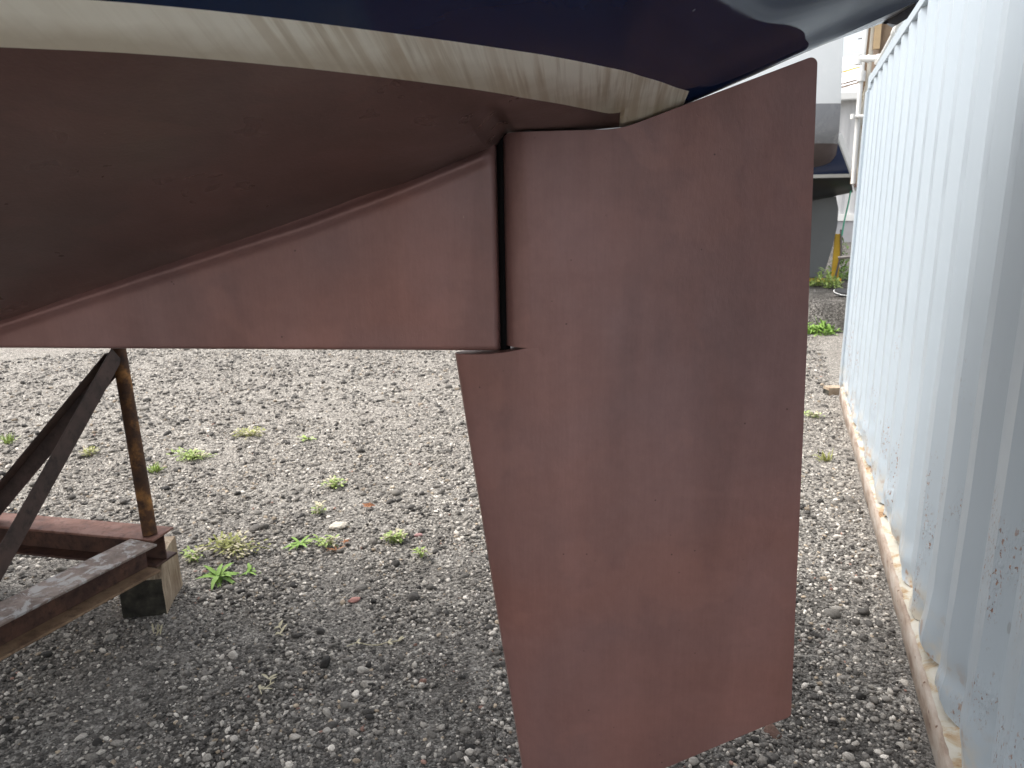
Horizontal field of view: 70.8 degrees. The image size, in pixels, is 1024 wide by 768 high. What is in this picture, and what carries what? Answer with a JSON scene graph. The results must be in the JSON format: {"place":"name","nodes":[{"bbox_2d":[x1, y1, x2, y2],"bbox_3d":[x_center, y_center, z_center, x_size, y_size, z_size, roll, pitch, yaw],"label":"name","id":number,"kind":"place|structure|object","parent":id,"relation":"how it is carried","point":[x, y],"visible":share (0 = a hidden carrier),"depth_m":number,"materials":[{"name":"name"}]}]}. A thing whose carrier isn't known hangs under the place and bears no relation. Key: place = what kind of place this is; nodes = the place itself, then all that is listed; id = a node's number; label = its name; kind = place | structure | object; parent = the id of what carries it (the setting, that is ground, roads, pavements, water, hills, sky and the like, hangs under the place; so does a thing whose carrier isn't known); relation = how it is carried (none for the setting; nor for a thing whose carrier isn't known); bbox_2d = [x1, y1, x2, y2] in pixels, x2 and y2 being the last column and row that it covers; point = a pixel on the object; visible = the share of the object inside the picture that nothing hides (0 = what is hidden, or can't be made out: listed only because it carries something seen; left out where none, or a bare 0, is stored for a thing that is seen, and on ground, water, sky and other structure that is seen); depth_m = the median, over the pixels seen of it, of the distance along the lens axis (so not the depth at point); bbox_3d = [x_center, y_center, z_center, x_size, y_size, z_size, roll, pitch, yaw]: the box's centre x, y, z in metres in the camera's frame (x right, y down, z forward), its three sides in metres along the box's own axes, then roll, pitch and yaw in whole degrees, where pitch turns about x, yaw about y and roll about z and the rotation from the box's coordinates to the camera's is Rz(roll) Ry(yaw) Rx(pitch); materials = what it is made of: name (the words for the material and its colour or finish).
{"place":"outdoors","nodes":[
{"label":"outdoors","id":0,"kind":"place"},
{"bbox_2d":[0,332,935,767],"bbox_3d":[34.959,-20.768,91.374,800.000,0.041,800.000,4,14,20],"label":"ground","id":1,"kind":"structure","parent":0,"point":[248,633],"depth_m":3.17,"materials":[{"name":"grey gravel"}]},
{"bbox_2d":[0,431,21,443],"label":"weed","id":2,"kind":"object","parent":1,"relation":"on","point":[9,438],"visible":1,"depth_m":5.40,"materials":[{"name":"green plant"}]},
{"bbox_2d":[78,446,100,456],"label":"weed","id":3,"kind":"object","parent":1,"relation":"on","point":[90,450],"visible":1,"depth_m":5.10,"materials":[{"name":"yellow plant"}]},
{"bbox_2d":[120,535,181,618],"bbox_3d":[-1.579,0.838,3.143,0.178,0.253,0.257,-3,14,-9],"label":"timber block","id":4,"kind":"object","parent":1,"relation":"on","point":[156,594],"depth_m":3.05,"materials":[{"name":"brown wood"}]},
{"bbox_2d":[0,348,176,660],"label":"boat cradle","id":5,"kind":"object","parent":4,"relation":"on","point":[118,558],"visible":0.81,"depth_m":2.89,"materials":[{"name":"red metal"}]},
{"bbox_2d":[147,463,166,472],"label":"weed","id":6,"kind":"object","parent":1,"relation":"on","point":[154,468],"visible":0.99,"depth_m":4.76,"materials":[{"name":"green plant"}]},
{"bbox_2d":[152,624,162,635],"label":"weed","id":7,"kind":"object","parent":1,"relation":"on","point":[158,629],"visible":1,"depth_m":2.93,"materials":[{"name":"plant"}]},
{"bbox_2d":[169,447,210,461],"bbox_3d":[-2.252,0.492,5.032,0.356,0.069,0.201,-2,14,-6],"label":"weed","id":8,"kind":"object","parent":1,"relation":"on","point":[192,455],"visible":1,"depth_m":5.04,"materials":[{"name":"green plant"}]},
{"bbox_2d":[180,545,214,562],"bbox_3d":[-1.568,0.832,3.536,0.171,0.069,0.129,4,14,20],"label":"weed","id":9,"kind":"object","parent":1,"relation":"on","point":[195,556],"visible":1,"depth_m":3.52,"materials":[{"name":"green plant"}]},
{"bbox_2d":[196,562,238,588],"bbox_3d":[-1.367,0.905,3.358,0.206,0.088,0.241,-7,15,-23],"label":"weed","id":10,"kind":"object","parent":1,"relation":"on","point":[218,574],"visible":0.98,"depth_m":3.35,"materials":[{"name":"green plant"}]},
{"bbox_2d":[194,530,270,558],"bbox_3d":[-1.386,0.801,3.638,0.354,0.072,0.268,4,14,20],"label":"weed","id":11,"kind":"object","parent":1,"relation":"on","point":[232,543],"visible":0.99,"depth_m":3.62,"materials":[{"name":"yellow plant"}]},
{"bbox_2d":[230,426,265,439],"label":"weed","id":12,"kind":"object","parent":1,"relation":"on","point":[253,431],"visible":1,"depth_m":5.55,"materials":[{"name":"yellow plant"}]},
{"bbox_2d":[240,563,260,575],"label":"weed","id":13,"kind":"object","parent":1,"relation":"on","point":[249,569],"visible":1,"depth_m":3.41,"materials":[{"name":"green plant"}]},
{"bbox_2d":[258,674,276,693],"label":"dry sprig","id":14,"kind":"object","parent":1,"relation":"on","point":[260,687],"visible":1,"depth_m":2.58,"materials":[{"name":"plant"}]},
{"bbox_2d":[274,620,286,635],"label":"dry sprig","id":15,"kind":"object","parent":1,"relation":"on","point":[283,627],"visible":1,"depth_m":2.94,"materials":[{"name":"plant"}]},
{"bbox_2d":[282,535,313,549],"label":"weed","id":16,"kind":"object","parent":1,"relation":"on","point":[297,543],"visible":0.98,"depth_m":3.67,"materials":[{"name":"green plant"}]},
{"bbox_2d":[301,435,315,440],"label":"weed","id":17,"kind":"object","parent":1,"relation":"on","point":[305,437],"visible":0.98,"depth_m":5.45,"materials":[{"name":"green plant"}]},
{"bbox_2d":[311,500,325,513],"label":"weed","id":18,"kind":"object","parent":1,"relation":"on","point":[318,505],"visible":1,"depth_m":4.05,"materials":[{"name":"green plant"}]},
{"bbox_2d":[306,534,341,547],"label":"weed","id":19,"kind":"object","parent":1,"relation":"on","point":[330,540],"visible":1,"depth_m":3.65,"materials":[{"name":"green plant"}]},
{"bbox_2d":[320,475,346,488],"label":"weed","id":20,"kind":"object","parent":1,"relation":"on","point":[333,481],"visible":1,"depth_m":4.45,"materials":[{"name":"green plant"}]},
{"bbox_2d":[329,521,348,529],"bbox_3d":[-0.932,0.761,3.862,0.096,0.034,0.071,1,14,6],"label":"stone","id":21,"kind":"object","parent":1,"relation":"on","point":[337,525],"visible":1,"depth_m":3.85,"materials":[{"name":"white stone"}]},
{"bbox_2d":[348,597,359,602],"bbox_3d":[-0.692,0.946,3.158,0.055,0.020,0.036,-8,15,-29],"label":"brick chip","id":22,"kind":"object","parent":1,"relation":"on","point":[354,599],"visible":1,"depth_m":3.15,"materials":[{"name":"pink brick"}]},
{"bbox_2d":[362,503,375,506],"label":"fallen leaf","id":23,"kind":"object","parent":1,"relation":"on","point":[368,504],"visible":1,"depth_m":4.11,"materials":[{"name":"brown plant"}]},
{"bbox_2d":[347,636,404,645],"bbox_3d":[-0.533,1.014,2.818,0.226,0.020,0.071,-3,14,-8],"label":"dry sprig","id":24,"kind":"object","parent":1,"relation":"on","point":[389,641],"visible":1,"depth_m":2.82,"materials":[{"name":"plant"}]},
{"bbox_2d":[380,528,407,543],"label":"weed","id":25,"kind":"object","parent":1,"relation":"on","point":[398,538],"visible":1,"depth_m":3.69,"materials":[{"name":"green plant"}]},
{"bbox_2d":[409,547,431,557],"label":"weed","id":26,"kind":"object","parent":1,"relation":"on","point":[419,551],"visible":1,"depth_m":3.52,"materials":[{"name":"green plant"}]},
{"bbox_2d":[804,410,820,417],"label":"weed","id":27,"kind":"object","parent":1,"relation":"on","point":[813,415],"visible":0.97,"depth_m":5.77,"materials":[{"name":"green plant"}]},
{"bbox_2d":[811,448,832,461],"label":"weed","id":28,"kind":"object","parent":1,"relation":"on","point":[825,458],"visible":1,"depth_m":4.77,"materials":[{"name":"yellow plant"}]},
{"bbox_2d":[807,316,839,335],"bbox_3d":[4.095,-0.778,9.543,0.505,0.272,0.544,-6,14,-18],"label":"weed","id":29,"kind":"object","parent":1,"relation":"on","point":[827,329],"visible":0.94,"depth_m":9.50,"materials":[{"name":"green plant"}]},
{"bbox_2d":[823,385,839,395],"bbox_3d":[2.935,0.055,6.469,0.243,0.076,0.104,-3,14,-7],"label":"timber block","id":30,"kind":"object","parent":1,"relation":"on","point":[828,390],"depth_m":6.42,"materials":[{"name":"brown wood"}]},
{"bbox_2d":[838,0,1023,767],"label":"shipping container","id":31,"kind":"object","parent":1,"relation":"on","point":[931,385],"visible":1,"depth_m":2.45,"materials":[{"name":"metal"}]},
{"bbox_2d":[850,114,862,118],"bbox_3d":[2.918,-2.264,6.089,0.106,0.040,0.041,6,15,27],"label":"plastic pipe","id":32,"kind":"object","parent":31,"relation":"on","point":[853,116],"visible":0.83,"depth_m":6.08,"materials":[{"name":"white plastic"}]},
{"bbox_2d":[851,28,868,183],"bbox_3d":[2.934,-2.597,6.038,0.068,1.771,0.064,4,14,20],"label":"plastic pipe","id":33,"kind":"object","parent":31,"relation":"on","point":[861,75],"visible":0.65,"depth_m":6.08,"materials":[{"name":"white plastic"}]},
{"bbox_2d":[850,28,870,183],"bbox_3d":[3.030,-2.487,6.215,0.080,1.470,0.030,4,14,20],"label":"plank","id":34,"kind":"object","parent":31,"relation":"attached to","point":[867,48],"visible":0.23,"depth_m":6.14,"materials":[{"name":"brown wood"}]},
{"bbox_2d":[857,26,874,177],"bbox_3d":[2.981,-2.503,6.076,0.076,1.572,0.044,4,14,20],"label":"plastic pipe","id":35,"kind":"object","parent":31,"relation":"on","point":[869,66],"visible":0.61,"depth_m":6.05,"materials":[{"name":"plastic"}]},
{"bbox_2d":[873,24,881,49],"bbox_3d":[3.010,-3.063,5.895,0.055,0.600,0.040,4,14,20],"label":"plank","id":36,"kind":"object","parent":35,"relation":"attached to","point":[877,37],"visible":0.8,"depth_m":5.93,"materials":[{"name":"brown wood"}]},
{"bbox_2d":[861,50,878,134],"bbox_3d":[3.049,-2.541,6.118,0.080,1.620,0.035,4,14,20],"label":"plank","id":37,"kind":"object","parent":31,"relation":"attached to","point":[875,52],"visible":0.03,"depth_m":6.06,"materials":[{"name":"brown wood"}]},
{"bbox_2d":[874,24,891,67],"bbox_3d":[3.075,-2.716,6.010,0.202,0.839,0.036,6,15,28],"label":"plank","id":38,"kind":"object","parent":31,"relation":"attached to","point":[887,32],"visible":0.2,"depth_m":5.95,"materials":[{"name":"brown wood"}]},
{"bbox_2d":[880,24,885,44],"bbox_3d":[3.132,-2.516,6.224,0.110,1.521,0.030,4,14,20],"label":"plank","id":39,"kind":"object","parent":31,"relation":"attached to","point":[883,29],"depth_m":6.09,"materials":[{"name":"brown wood"}]},
{"bbox_2d":[876,22,902,63],"bbox_3d":[2.297,-2.165,4.202,0.062,0.089,3.421,4,14,21],"label":"plastic pipe","id":40,"kind":"object","parent":31,"relation":"on","point":[894,31],"visible":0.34,"depth_m":4.77,"materials":[{"name":"white plastic"}]},
{"bbox_2d":[853,53,879,65],"bbox_3d":[2.887,-2.620,5.818,0.090,0.111,0.247,-10,16,-34],"label":"plastic pipe","id":41,"kind":"object","parent":40,"relation":"attached to","point":[859,58],"visible":0.79,"depth_m":5.83,"materials":[{"name":"white plastic"}]},
{"bbox_3d":[-4.078,1.145,2.323,0.220,0.113,0.700,0,14,6],"label":"timber block","id":42,"kind":"object","parent":1,"relation":"on","visible":0},
{"bbox_2d":[0,0,918,767],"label":"sailboat","id":43,"kind":"object","parent":42,"relation":"on","point":[618,314],"visible":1,"depth_m":1.50,"materials":[{"name":"paint"}]},
{"bbox_2d":[808,242,851,332],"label":"embankment","id":44,"kind":"structure","parent":0,"point":[827,304],"depth_m":9.78,"materials":[{"name":"grey concrete"}]},
{"bbox_2d":[596,37,843,166],"bbox_3d":[0.680,-3.776,12.438,9.002,3.980,2.999,4,14,20],"label":"moored yacht","id":45,"kind":"object","parent":44,"relation":"on","point":[828,57],"visible":0.1,"depth_m":9.95,"materials":[{"name":"white paint"}]},
{"bbox_2d":[807,322,821,333],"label":"weed","id":46,"kind":"object","parent":44,"relation":"on","point":[808,332],"visible":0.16,"depth_m":9.50,"materials":[{"name":"green plant"}]},
{"bbox_2d":[809,230,841,281],"bbox_3d":[5.057,-2.138,12.001,0.850,0.852,0.170,4,14,20],"label":"boat stand","id":47,"kind":"object","parent":44,"relation":"on","point":[837,249],"visible":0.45,"depth_m":11.87,"materials":[{"name":"yellow paint"}]},
{"bbox_2d":[809,267,844,287],"bbox_3d":[4.886,-1.665,11.246,0.599,0.348,0.624,4,14,20],"label":"weed","id":48,"kind":"object","parent":44,"relation":"on","point":[828,281],"visible":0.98,"depth_m":11.20,"materials":[{"name":"green plant"}]},
{"bbox_2d":[809,133,856,277],"bbox_3d":[1.284,-3.083,13.146,9.110,2.282,2.799,4,14,20],"label":"racing yacht","id":49,"kind":"object","parent":44,"relation":"on","point":[831,180],"visible":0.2,"depth_m":11.66,"materials":[{"name":"black paint"}]},
{"bbox_2d":[841,190,851,235],"bbox_3d":[5.349,-2.755,11.513,0.104,0.752,0.032,11,18,41],"label":"rope","id":50,"kind":"object","parent":49,"relation":"hanging from","point":[846,213],"visible":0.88,"depth_m":11.51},
{"bbox_2d":[823,237,848,279],"bbox_3d":[5.646,-2.140,12.274,0.647,0.730,0.542,4,14,20],"label":"weed","id":51,"kind":"object","parent":44,"relation":"on","point":[842,275],"visible":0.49,"depth_m":12.21,"materials":[{"name":"green plant"}]},
{"bbox_2d":[836,56,859,241],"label":"shed","id":52,"kind":"structure","parent":44,"relation":"on","point":[849,90],"depth_m":24.72,"materials":[{"name":"metal"}]},
{"bbox_2d":[836,221,853,241],"bbox_3d":[10.813,-5.293,25.276,4.200,0.820,0.060,4,14,20],"label":"door","id":53,"kind":"structure","parent":52,"relation":"in","point":[848,226],"depth_m":24.95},
{"bbox_2d":[833,288,846,296],"bbox_3d":[4.594,-1.265,9.960,0.281,0.050,0.282,12,27,18],"label":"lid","id":54,"kind":"object","parent":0,"point":[842,292],"visible":0.56,"depth_m":9.91,"materials":[{"name":"white plastic"}]},
{"bbox_2d":[843,28,892,99],"label":"sky","id":55,"kind":"structure","parent":0,"point":[852,45],"materials":[{"name":"white"}]}
]}

